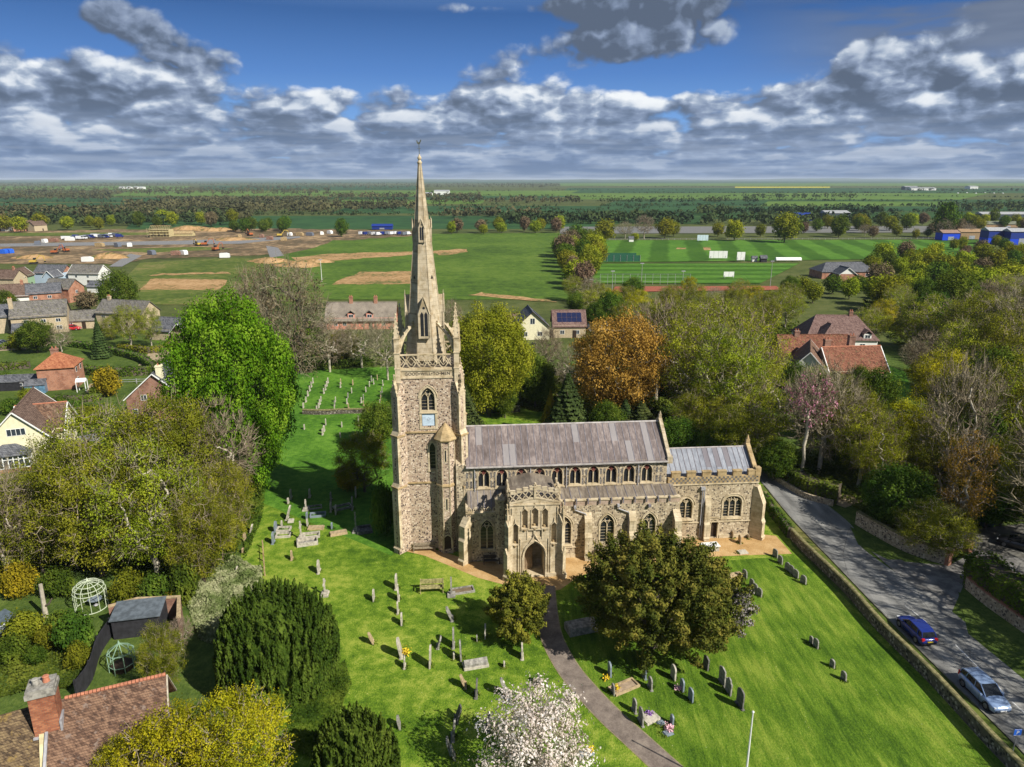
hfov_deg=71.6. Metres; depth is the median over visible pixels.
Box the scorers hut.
[759,255,767,261]
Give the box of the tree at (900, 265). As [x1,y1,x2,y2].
[893,257,909,275]
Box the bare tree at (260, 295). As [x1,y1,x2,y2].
[225,262,288,390]
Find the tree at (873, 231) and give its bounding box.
[867,225,879,237]
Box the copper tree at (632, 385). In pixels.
[567,304,674,408]
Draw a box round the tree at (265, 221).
[256,219,270,230]
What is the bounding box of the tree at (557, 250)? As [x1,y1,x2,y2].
[553,242,566,258]
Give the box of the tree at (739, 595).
[669,559,760,645]
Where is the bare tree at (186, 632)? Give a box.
[167,614,194,649]
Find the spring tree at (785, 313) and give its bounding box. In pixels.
[768,286,808,326]
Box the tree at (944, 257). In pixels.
[934,252,956,269]
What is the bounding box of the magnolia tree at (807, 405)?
[782,364,841,470]
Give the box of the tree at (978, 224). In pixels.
[974,218,986,228]
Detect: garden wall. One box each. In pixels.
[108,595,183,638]
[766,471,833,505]
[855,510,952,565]
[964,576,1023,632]
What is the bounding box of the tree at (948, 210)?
[930,200,963,232]
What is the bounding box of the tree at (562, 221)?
[557,218,565,230]
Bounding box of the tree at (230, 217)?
[225,208,238,220]
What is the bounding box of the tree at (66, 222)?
[59,216,73,229]
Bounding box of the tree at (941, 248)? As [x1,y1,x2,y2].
[926,240,945,255]
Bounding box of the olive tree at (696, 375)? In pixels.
[678,353,724,386]
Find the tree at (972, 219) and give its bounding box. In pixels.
[967,214,981,226]
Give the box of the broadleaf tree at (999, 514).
[953,473,1023,527]
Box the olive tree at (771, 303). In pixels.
[751,294,783,331]
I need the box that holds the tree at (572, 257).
[565,255,578,264]
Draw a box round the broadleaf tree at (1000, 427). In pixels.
[951,405,1015,485]
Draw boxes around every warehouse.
[935,230,960,239]
[956,229,980,238]
[963,221,1017,226]
[973,212,1023,219]
[979,227,1007,243]
[1003,228,1023,244]
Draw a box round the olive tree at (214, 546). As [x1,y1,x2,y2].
[152,484,242,581]
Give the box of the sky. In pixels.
[0,0,1023,179]
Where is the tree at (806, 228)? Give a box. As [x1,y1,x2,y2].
[800,222,808,233]
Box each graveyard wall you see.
[302,407,387,414]
[476,404,519,412]
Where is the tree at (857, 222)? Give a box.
[852,215,864,229]
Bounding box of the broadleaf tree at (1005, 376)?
[942,355,1023,462]
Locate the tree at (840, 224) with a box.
[830,214,851,236]
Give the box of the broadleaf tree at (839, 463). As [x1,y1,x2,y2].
[826,416,872,474]
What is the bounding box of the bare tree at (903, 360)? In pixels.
[897,339,930,370]
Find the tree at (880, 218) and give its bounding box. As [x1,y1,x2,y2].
[876,212,888,226]
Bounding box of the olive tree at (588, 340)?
[574,329,610,356]
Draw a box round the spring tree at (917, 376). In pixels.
[903,347,974,416]
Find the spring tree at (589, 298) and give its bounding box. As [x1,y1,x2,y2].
[580,288,606,307]
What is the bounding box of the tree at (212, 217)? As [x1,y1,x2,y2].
[203,211,218,226]
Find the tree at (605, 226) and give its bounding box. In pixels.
[594,218,615,238]
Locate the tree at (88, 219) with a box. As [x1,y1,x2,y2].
[84,214,93,227]
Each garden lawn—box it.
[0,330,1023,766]
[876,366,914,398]
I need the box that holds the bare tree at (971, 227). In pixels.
[959,223,976,229]
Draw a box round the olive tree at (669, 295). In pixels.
[656,289,685,311]
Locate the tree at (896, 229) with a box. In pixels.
[891,224,903,235]
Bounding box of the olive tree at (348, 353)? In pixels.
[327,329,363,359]
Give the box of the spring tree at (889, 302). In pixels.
[868,298,900,332]
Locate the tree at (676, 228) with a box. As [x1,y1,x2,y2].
[667,220,680,236]
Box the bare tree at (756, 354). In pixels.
[724,340,773,384]
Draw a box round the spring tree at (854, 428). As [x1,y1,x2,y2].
[828,398,905,489]
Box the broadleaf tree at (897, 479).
[856,459,947,527]
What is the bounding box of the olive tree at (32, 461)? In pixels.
[3,431,103,548]
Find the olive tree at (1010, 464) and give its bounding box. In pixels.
[966,428,1023,525]
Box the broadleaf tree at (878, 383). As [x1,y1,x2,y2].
[853,364,905,426]
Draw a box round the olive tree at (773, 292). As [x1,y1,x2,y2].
[760,287,794,312]
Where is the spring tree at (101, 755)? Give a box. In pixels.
[86,730,149,766]
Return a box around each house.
[0,227,11,230]
[0,266,28,283]
[0,279,29,300]
[0,304,10,333]
[0,386,58,462]
[7,297,70,331]
[11,322,36,335]
[13,401,77,441]
[15,266,34,283]
[25,282,62,299]
[26,220,47,230]
[33,264,69,282]
[33,346,84,390]
[41,269,63,282]
[46,278,84,302]
[66,264,109,284]
[69,309,95,328]
[85,280,101,292]
[93,294,160,330]
[123,361,181,420]
[146,225,173,236]
[152,316,184,340]
[169,321,190,339]
[174,231,194,235]
[324,295,398,328]
[513,304,550,339]
[550,309,586,337]
[769,329,847,372]
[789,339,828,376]
[790,310,879,345]
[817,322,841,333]
[817,333,890,389]
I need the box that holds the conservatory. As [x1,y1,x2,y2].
[0,443,32,473]
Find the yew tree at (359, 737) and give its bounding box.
[309,701,400,766]
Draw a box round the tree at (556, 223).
[550,217,561,229]
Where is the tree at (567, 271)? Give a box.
[560,258,584,279]
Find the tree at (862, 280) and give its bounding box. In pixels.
[853,275,868,291]
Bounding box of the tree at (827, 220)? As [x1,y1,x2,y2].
[822,214,832,228]
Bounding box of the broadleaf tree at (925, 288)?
[909,275,936,303]
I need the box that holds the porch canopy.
[75,378,87,391]
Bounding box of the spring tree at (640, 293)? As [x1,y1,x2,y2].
[624,288,654,312]
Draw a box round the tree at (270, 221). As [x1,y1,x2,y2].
[263,217,273,229]
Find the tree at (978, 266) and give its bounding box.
[968,263,985,272]
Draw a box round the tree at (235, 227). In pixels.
[230,220,238,231]
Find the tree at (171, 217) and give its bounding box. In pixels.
[165,211,179,224]
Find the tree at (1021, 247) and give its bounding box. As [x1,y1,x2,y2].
[1018,242,1023,252]
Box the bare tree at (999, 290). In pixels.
[977,278,1014,312]
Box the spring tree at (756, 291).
[744,284,766,305]
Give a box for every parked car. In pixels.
[69,324,81,329]
[896,615,937,644]
[958,667,1011,712]
[996,533,1023,549]
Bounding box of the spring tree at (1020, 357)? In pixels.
[1000,346,1023,423]
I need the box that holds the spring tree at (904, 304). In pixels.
[883,285,918,318]
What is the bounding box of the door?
[81,321,86,328]
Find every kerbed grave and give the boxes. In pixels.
[275,531,291,538]
[276,526,291,531]
[297,535,317,547]
[303,531,319,537]
[307,525,324,530]
[309,504,321,509]
[310,511,325,517]
[329,529,347,536]
[332,502,350,510]
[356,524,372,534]
[452,585,474,594]
[608,677,639,696]
[644,710,661,725]
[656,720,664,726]
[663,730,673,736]
[730,571,741,578]
[736,549,748,554]
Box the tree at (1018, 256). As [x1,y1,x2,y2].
[1005,249,1022,261]
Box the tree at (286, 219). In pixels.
[278,215,291,226]
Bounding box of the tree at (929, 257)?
[920,251,939,265]
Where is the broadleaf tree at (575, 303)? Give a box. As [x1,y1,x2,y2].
[566,292,585,308]
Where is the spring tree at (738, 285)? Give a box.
[730,279,751,295]
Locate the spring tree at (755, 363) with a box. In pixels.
[682,315,776,413]
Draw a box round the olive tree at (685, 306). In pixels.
[638,290,705,398]
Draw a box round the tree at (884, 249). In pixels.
[872,242,896,259]
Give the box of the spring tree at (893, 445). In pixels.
[848,405,912,497]
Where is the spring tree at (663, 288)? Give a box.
[657,286,675,294]
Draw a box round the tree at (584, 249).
[580,245,602,266]
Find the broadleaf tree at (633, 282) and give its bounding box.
[621,276,645,296]
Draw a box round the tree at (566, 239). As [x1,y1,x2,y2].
[552,234,575,248]
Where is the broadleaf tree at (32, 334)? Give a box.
[13,317,55,352]
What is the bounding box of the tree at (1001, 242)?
[998,237,1012,248]
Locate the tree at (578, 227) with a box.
[568,224,583,234]
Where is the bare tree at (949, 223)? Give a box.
[935,218,955,229]
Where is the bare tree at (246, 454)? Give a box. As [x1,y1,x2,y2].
[199,416,268,483]
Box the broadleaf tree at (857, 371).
[847,364,872,391]
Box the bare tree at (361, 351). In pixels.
[337,316,381,367]
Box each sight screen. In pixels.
[697,235,707,240]
[709,251,727,257]
[737,252,744,260]
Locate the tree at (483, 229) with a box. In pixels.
[478,224,487,233]
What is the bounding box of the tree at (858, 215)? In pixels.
[851,213,868,222]
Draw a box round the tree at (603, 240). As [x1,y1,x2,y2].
[584,234,606,246]
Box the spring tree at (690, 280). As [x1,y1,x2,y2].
[680,275,698,294]
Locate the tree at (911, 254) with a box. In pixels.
[900,248,923,264]
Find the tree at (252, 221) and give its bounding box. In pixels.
[246,216,257,230]
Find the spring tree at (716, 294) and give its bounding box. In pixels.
[708,292,720,303]
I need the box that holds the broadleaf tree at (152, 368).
[146,358,170,375]
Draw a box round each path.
[407,535,791,589]
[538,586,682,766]
[539,586,681,766]
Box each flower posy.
[402,645,411,656]
[603,674,609,681]
[645,707,653,715]
[664,721,673,732]
[674,684,681,690]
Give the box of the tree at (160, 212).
[155,208,168,224]
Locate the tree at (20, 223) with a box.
[8,216,28,231]
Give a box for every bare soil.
[140,278,226,289]
[150,272,230,275]
[292,250,446,260]
[332,271,410,284]
[433,249,467,254]
[472,292,554,301]
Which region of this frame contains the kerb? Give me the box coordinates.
[764,485,1023,753]
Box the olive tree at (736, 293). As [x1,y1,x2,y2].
[719,284,750,311]
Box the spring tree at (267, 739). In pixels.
[178,679,299,766]
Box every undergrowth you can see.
[0,463,262,579]
[0,636,83,696]
[241,471,267,556]
[281,659,351,756]
[296,345,404,369]
[472,368,659,420]
[601,320,798,394]
[645,383,780,467]
[799,413,1022,542]
[859,252,1023,280]
[862,295,1022,348]
[905,324,1023,412]
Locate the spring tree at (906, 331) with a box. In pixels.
[889,311,942,344]
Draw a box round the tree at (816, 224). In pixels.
[811,219,824,230]
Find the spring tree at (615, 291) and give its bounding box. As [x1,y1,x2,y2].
[599,288,621,300]
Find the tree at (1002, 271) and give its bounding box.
[981,264,1009,287]
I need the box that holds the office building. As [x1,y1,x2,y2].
[818,210,850,217]
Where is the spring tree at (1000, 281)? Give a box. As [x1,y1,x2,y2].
[983,274,1020,294]
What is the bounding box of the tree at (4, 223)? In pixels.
[0,213,10,228]
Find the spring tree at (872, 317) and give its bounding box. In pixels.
[855,306,893,338]
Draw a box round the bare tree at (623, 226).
[616,220,634,237]
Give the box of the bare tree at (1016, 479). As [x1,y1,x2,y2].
[993,419,1023,548]
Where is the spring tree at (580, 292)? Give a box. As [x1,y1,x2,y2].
[578,287,592,308]
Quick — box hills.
[0,178,1023,180]
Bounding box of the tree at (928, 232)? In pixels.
[923,229,932,236]
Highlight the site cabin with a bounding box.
[371,224,392,228]
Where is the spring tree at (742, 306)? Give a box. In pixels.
[723,296,766,328]
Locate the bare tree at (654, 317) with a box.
[624,294,698,399]
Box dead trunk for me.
[38,583,51,617]
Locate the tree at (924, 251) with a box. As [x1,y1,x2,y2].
[916,248,935,256]
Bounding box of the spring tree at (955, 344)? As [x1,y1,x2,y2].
[931,314,1015,378]
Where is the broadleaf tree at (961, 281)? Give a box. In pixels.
[929,266,984,328]
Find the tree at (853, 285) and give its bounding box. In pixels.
[840,276,861,299]
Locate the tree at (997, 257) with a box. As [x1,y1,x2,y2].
[985,247,1007,266]
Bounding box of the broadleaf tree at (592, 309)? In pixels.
[586,301,610,327]
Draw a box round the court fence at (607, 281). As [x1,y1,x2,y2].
[600,274,690,284]
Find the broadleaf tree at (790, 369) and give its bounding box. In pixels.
[774,358,813,402]
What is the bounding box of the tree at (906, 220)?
[900,213,916,229]
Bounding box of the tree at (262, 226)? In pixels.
[258,221,267,231]
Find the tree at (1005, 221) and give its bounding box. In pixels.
[998,214,1011,226]
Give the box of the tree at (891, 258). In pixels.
[882,251,897,266]
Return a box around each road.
[0,236,299,246]
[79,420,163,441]
[109,254,140,266]
[266,246,283,256]
[560,226,1017,233]
[702,441,1023,750]
[836,493,862,507]
[873,552,1023,610]
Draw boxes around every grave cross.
[298,521,304,537]
[302,499,309,511]
[321,578,329,597]
[352,512,359,533]
[447,577,454,597]
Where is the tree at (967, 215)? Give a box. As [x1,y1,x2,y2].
[962,212,974,220]
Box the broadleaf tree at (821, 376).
[804,367,850,426]
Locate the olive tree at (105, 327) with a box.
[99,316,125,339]
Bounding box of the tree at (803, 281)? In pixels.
[795,275,812,293]
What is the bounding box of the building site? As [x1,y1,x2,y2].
[0,228,411,263]
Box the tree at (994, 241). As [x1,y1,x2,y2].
[991,234,1001,246]
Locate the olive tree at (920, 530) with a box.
[889,495,982,562]
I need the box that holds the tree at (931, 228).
[926,222,937,232]
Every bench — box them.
[413,542,434,550]
[420,578,443,593]
[483,555,499,563]
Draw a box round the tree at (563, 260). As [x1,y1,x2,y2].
[557,249,578,270]
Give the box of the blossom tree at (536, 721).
[466,671,604,766]
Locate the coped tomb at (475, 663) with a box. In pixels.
[462,656,488,670]
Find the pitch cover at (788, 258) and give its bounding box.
[775,257,801,260]
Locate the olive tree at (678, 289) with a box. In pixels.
[662,283,684,300]
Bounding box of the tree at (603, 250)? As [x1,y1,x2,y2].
[589,241,608,261]
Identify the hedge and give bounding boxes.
[0,342,12,349]
[0,360,30,370]
[51,392,102,402]
[66,339,156,366]
[83,364,151,376]
[116,337,174,353]
[763,492,794,537]
[773,459,841,504]
[960,550,1023,616]
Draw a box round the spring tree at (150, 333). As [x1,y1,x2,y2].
[134,305,162,345]
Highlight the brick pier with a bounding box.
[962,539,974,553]
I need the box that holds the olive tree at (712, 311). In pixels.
[695,301,727,336]
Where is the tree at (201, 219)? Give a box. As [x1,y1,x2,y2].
[195,211,205,224]
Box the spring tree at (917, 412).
[877,395,950,465]
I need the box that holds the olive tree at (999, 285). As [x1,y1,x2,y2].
[987,282,1015,301]
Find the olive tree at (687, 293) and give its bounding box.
[675,283,715,307]
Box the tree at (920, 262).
[905,260,927,270]
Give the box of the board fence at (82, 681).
[73,617,112,693]
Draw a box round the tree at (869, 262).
[864,256,882,266]
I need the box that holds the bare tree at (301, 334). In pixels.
[238,246,339,380]
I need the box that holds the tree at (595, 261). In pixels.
[578,250,602,275]
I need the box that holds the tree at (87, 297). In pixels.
[73,290,97,309]
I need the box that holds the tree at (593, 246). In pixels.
[584,244,602,260]
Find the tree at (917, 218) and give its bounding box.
[908,212,919,226]
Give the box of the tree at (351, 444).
[331,428,392,491]
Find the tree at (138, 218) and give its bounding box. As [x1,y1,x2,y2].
[131,210,145,226]
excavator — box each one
[28,255,45,263]
[50,246,64,253]
[58,244,69,251]
[193,239,200,245]
[201,238,214,245]
[211,242,223,250]
[276,230,288,236]
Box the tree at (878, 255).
[863,252,883,264]
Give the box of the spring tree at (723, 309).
[673,292,755,385]
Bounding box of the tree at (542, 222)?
[538,218,545,230]
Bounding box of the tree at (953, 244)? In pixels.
[949,238,959,249]
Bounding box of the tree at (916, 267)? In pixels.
[906,263,930,282]
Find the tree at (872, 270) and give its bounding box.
[866,262,894,280]
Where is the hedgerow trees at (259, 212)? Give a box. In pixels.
[1,184,1023,223]
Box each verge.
[761,486,1023,761]
[850,527,904,559]
[958,592,1023,678]
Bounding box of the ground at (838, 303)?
[0,183,1023,359]
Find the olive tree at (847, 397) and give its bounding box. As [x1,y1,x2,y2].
[801,374,889,467]
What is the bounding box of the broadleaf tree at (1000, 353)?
[955,343,1023,420]
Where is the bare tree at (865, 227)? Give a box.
[859,223,870,235]
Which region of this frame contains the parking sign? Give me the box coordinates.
[1013,729,1021,750]
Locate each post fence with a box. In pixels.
[118,378,137,383]
[261,540,265,575]
[621,237,934,239]
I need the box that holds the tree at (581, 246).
[574,238,590,257]
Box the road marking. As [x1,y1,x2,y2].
[905,605,1023,712]
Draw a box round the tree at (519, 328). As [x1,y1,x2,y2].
[511,322,525,335]
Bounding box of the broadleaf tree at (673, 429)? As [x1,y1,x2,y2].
[658,415,701,447]
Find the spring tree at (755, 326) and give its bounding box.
[708,302,796,389]
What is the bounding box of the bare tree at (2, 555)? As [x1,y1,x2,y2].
[0,460,44,570]
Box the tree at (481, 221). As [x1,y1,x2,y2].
[474,219,487,230]
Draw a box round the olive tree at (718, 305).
[708,298,732,319]
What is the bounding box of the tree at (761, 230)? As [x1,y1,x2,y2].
[754,224,766,235]
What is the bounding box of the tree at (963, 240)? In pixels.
[958,236,967,245]
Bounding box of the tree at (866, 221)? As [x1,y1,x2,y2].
[859,217,871,231]
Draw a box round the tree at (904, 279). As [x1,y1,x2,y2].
[893,273,912,290]
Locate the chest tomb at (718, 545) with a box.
[701,541,720,551]
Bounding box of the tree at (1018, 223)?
[1015,216,1023,227]
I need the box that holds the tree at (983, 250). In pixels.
[972,242,993,258]
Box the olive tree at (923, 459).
[898,421,971,492]
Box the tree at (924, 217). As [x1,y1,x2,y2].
[918,212,930,224]
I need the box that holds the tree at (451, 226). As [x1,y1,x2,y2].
[446,221,455,233]
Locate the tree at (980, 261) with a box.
[972,257,992,269]
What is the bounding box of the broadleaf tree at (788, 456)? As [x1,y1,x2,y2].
[754,436,805,480]
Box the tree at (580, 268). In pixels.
[572,260,594,286]
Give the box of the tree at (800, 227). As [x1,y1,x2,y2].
[792,217,804,237]
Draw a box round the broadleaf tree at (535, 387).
[518,350,556,406]
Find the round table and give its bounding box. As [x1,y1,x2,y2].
[87,595,101,605]
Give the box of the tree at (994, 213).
[988,208,1000,220]
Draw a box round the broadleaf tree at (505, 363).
[445,299,538,416]
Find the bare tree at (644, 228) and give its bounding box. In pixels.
[634,214,655,238]
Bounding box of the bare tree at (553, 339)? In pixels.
[533,323,562,363]
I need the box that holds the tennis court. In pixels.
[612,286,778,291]
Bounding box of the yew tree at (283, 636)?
[212,575,340,716]
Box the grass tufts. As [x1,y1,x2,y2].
[240,494,848,762]
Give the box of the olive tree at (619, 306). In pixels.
[607,300,637,326]
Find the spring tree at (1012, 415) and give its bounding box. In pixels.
[977,353,1023,478]
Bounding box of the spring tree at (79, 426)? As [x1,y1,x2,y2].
[27,393,164,538]
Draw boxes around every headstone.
[271,531,275,544]
[273,521,276,532]
[285,505,290,520]
[316,559,320,574]
[351,496,353,510]
[367,632,373,644]
[372,589,374,601]
[394,573,397,590]
[396,637,403,659]
[396,715,400,729]
[397,586,399,601]
[429,644,430,668]
[436,635,441,649]
[446,606,453,621]
[446,736,450,756]
[450,744,455,761]
[451,718,455,743]
[452,627,454,649]
[454,704,461,724]
[459,639,461,661]
[459,674,466,689]
[474,678,477,699]
[484,623,485,638]
[485,711,489,733]
[500,677,508,692]
[520,642,523,660]
[607,661,611,677]
[611,683,614,695]
[631,698,637,714]
[637,706,644,727]
[647,676,652,691]
[670,664,676,681]
[670,714,673,724]
[680,678,684,692]
[688,687,693,702]
[703,655,709,670]
[717,665,725,687]
[725,677,732,696]
[734,687,744,710]
[738,534,741,544]
[742,569,746,578]
[749,578,754,585]
[753,583,757,592]
[756,587,762,597]
[772,548,777,557]
[777,555,782,564]
[784,562,789,569]
[788,565,793,573]
[793,569,798,578]
[800,575,806,583]
[809,636,813,643]
[813,638,818,648]
[829,658,835,668]
[840,670,846,681]
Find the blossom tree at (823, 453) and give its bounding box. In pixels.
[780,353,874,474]
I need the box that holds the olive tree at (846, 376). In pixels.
[830,372,853,395]
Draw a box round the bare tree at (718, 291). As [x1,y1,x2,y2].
[708,287,724,298]
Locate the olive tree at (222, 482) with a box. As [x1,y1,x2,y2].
[192,456,257,541]
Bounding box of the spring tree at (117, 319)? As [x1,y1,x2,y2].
[108,301,146,344]
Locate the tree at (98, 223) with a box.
[91,216,104,229]
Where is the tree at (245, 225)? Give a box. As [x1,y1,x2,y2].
[237,218,251,231]
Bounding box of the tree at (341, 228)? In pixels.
[333,218,349,235]
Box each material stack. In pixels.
[0,249,8,253]
[48,238,59,241]
[64,237,74,240]
[81,256,93,261]
[94,242,104,246]
[114,243,121,246]
[147,250,156,254]
[170,250,180,254]
[179,250,187,254]
[219,253,230,257]
[266,236,273,239]
[296,232,303,235]
[306,232,313,235]
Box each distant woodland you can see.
[0,180,739,219]
[0,182,1023,224]
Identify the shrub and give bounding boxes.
[0,396,19,414]
[0,562,39,599]
[0,607,49,640]
[0,629,30,668]
[6,331,25,350]
[14,387,30,399]
[21,643,49,665]
[32,624,58,649]
[34,564,78,597]
[44,608,70,628]
[48,608,97,653]
[52,396,65,400]
[62,639,91,671]
[68,400,87,409]
[74,403,102,422]
[87,383,103,394]
[88,365,123,396]
[105,566,144,602]
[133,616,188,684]
[135,570,173,596]
[167,558,201,607]
[185,554,262,643]
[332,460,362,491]
[369,477,393,535]
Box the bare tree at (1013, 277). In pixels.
[1004,273,1023,296]
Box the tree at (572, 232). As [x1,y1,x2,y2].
[561,229,580,238]
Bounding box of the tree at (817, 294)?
[803,281,824,302]
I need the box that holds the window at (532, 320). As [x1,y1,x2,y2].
[530,318,534,323]
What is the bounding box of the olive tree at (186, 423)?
[93,380,228,531]
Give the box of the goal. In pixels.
[723,272,733,277]
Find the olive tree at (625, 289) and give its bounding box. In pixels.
[617,285,637,303]
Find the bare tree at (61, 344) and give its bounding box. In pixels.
[45,326,72,351]
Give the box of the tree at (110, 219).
[106,215,115,225]
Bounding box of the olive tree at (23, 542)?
[0,464,92,572]
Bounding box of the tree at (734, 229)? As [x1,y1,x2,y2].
[725,219,745,240]
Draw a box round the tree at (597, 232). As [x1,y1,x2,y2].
[584,228,602,238]
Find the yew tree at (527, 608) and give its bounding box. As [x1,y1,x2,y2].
[482,569,551,644]
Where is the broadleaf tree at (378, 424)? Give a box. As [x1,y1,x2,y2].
[352,399,392,442]
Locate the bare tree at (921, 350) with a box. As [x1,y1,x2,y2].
[905,328,957,379]
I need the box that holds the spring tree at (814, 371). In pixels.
[794,363,840,395]
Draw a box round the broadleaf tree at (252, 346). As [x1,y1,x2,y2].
[150,283,303,492]
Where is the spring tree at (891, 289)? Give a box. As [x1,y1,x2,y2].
[882,282,917,310]
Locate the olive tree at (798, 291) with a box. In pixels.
[777,281,806,310]
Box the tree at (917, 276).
[901,268,924,288]
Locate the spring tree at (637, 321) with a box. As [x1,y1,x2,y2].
[611,302,663,373]
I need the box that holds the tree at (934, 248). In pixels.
[927,245,938,255]
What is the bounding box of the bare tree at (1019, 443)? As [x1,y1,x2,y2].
[1006,400,1023,486]
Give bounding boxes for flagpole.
[746,711,753,766]
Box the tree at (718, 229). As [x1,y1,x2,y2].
[712,221,725,236]
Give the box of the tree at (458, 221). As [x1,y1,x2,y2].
[452,218,462,232]
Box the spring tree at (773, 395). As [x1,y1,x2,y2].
[725,368,805,449]
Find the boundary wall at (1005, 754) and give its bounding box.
[763,491,1023,766]
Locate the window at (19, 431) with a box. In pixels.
[6,428,25,436]
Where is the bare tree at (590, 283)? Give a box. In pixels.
[578,276,601,293]
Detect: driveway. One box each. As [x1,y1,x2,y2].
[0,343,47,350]
[138,352,168,365]
[956,524,1023,558]
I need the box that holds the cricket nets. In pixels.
[604,253,639,261]
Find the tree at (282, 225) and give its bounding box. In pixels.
[277,219,289,230]
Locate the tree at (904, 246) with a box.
[897,240,916,257]
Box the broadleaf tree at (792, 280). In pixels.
[780,275,800,292]
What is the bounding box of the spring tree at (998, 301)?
[982,292,1017,315]
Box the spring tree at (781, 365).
[765,353,794,391]
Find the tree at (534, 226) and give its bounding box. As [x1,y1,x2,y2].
[528,220,542,232]
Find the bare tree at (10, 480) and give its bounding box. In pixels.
[0,454,40,560]
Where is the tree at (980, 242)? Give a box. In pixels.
[971,239,989,255]
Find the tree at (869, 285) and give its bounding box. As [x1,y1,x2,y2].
[861,271,891,302]
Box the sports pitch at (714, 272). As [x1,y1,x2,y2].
[593,263,798,282]
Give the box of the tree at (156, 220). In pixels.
[152,215,161,227]
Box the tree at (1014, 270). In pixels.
[1002,264,1023,285]
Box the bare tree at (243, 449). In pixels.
[166,393,263,513]
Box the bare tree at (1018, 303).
[975,278,1023,358]
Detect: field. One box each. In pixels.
[0,181,1023,182]
[0,186,189,189]
[0,197,181,201]
[0,203,123,207]
[0,232,148,235]
[97,247,230,252]
[112,191,576,195]
[118,258,327,304]
[126,216,598,228]
[180,197,415,198]
[200,186,415,189]
[275,233,589,299]
[332,200,483,203]
[334,206,707,212]
[426,196,564,199]
[533,215,699,223]
[560,183,1023,185]
[562,193,987,198]
[564,188,1023,192]
[564,212,975,218]
[603,201,767,205]
[605,240,993,261]
[620,199,1023,205]
[713,206,1023,210]
[735,187,829,187]
[761,201,947,205]
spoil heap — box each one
[11,254,52,258]
[91,252,129,258]
[171,225,207,229]
[194,227,218,231]
[215,237,259,240]
[216,227,234,231]
[247,257,293,263]
[271,261,322,267]
[303,258,332,262]
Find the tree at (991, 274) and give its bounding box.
[971,268,1002,298]
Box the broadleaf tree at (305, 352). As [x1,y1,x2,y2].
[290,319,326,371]
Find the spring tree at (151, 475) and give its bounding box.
[68,429,214,575]
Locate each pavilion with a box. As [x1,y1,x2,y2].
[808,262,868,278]
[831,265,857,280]
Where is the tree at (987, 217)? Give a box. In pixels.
[981,214,990,220]
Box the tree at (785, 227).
[771,211,800,242]
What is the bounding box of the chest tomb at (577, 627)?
[564,617,597,636]
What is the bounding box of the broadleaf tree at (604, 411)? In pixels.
[588,399,629,421]
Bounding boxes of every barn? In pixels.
[901,186,917,189]
[908,187,935,189]
[964,186,977,188]
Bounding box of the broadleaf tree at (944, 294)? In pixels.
[913,289,958,325]
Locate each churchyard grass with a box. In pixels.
[238,366,990,766]
[256,366,394,555]
[558,556,1005,766]
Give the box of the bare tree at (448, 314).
[444,297,462,340]
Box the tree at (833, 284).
[821,274,842,293]
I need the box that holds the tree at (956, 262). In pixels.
[948,256,971,271]
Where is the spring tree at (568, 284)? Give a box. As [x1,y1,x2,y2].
[562,275,583,294]
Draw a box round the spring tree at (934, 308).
[898,292,971,351]
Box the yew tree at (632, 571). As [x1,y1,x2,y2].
[569,519,745,675]
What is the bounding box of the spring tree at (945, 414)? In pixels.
[909,391,976,444]
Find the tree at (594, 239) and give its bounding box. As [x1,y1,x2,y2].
[590,236,601,249]
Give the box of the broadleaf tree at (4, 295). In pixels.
[0,287,19,303]
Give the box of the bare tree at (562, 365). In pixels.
[550,343,582,384]
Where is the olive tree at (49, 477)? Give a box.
[13,432,152,576]
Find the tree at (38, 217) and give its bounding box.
[30,212,49,223]
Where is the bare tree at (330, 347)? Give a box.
[308,315,353,371]
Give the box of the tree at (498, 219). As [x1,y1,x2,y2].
[492,216,504,230]
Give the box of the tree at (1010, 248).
[1004,243,1020,255]
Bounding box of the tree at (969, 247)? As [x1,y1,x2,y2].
[963,245,972,251]
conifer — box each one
[89,317,113,358]
[464,385,488,424]
[539,390,554,422]
[541,373,589,422]
[615,399,632,420]
[626,401,670,438]
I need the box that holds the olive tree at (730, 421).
[703,402,782,463]
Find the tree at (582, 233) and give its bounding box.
[579,227,592,241]
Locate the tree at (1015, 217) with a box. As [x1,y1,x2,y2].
[1011,213,1020,221]
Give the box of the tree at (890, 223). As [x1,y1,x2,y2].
[882,215,898,230]
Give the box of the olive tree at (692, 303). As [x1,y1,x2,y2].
[676,299,707,317]
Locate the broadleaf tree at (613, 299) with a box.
[595,288,627,319]
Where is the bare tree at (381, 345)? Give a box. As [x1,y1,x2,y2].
[365,314,406,379]
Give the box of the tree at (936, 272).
[926,260,954,283]
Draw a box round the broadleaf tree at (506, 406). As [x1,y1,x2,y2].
[490,379,518,417]
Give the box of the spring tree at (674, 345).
[645,309,743,415]
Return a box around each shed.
[0,374,22,390]
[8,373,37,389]
[23,378,47,392]
[108,596,168,639]
[434,190,449,194]
[588,316,612,330]
[628,236,633,241]
[751,256,757,261]
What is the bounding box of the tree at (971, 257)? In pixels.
[948,250,978,264]
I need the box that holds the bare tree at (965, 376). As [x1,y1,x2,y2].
[915,346,1013,502]
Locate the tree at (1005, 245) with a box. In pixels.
[1002,241,1014,248]
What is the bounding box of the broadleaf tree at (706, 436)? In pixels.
[695,426,741,446]
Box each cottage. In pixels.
[0,707,46,766]
[23,673,176,766]
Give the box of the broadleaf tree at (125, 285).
[94,268,140,301]
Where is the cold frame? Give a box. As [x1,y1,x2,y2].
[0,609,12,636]
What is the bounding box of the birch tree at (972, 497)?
[932,422,1003,545]
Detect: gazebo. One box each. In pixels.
[71,578,108,614]
[106,641,136,675]
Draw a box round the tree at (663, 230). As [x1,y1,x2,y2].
[654,216,674,238]
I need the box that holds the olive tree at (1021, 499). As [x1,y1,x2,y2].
[1007,448,1023,519]
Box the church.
[390,140,765,581]
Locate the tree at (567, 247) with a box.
[557,242,578,259]

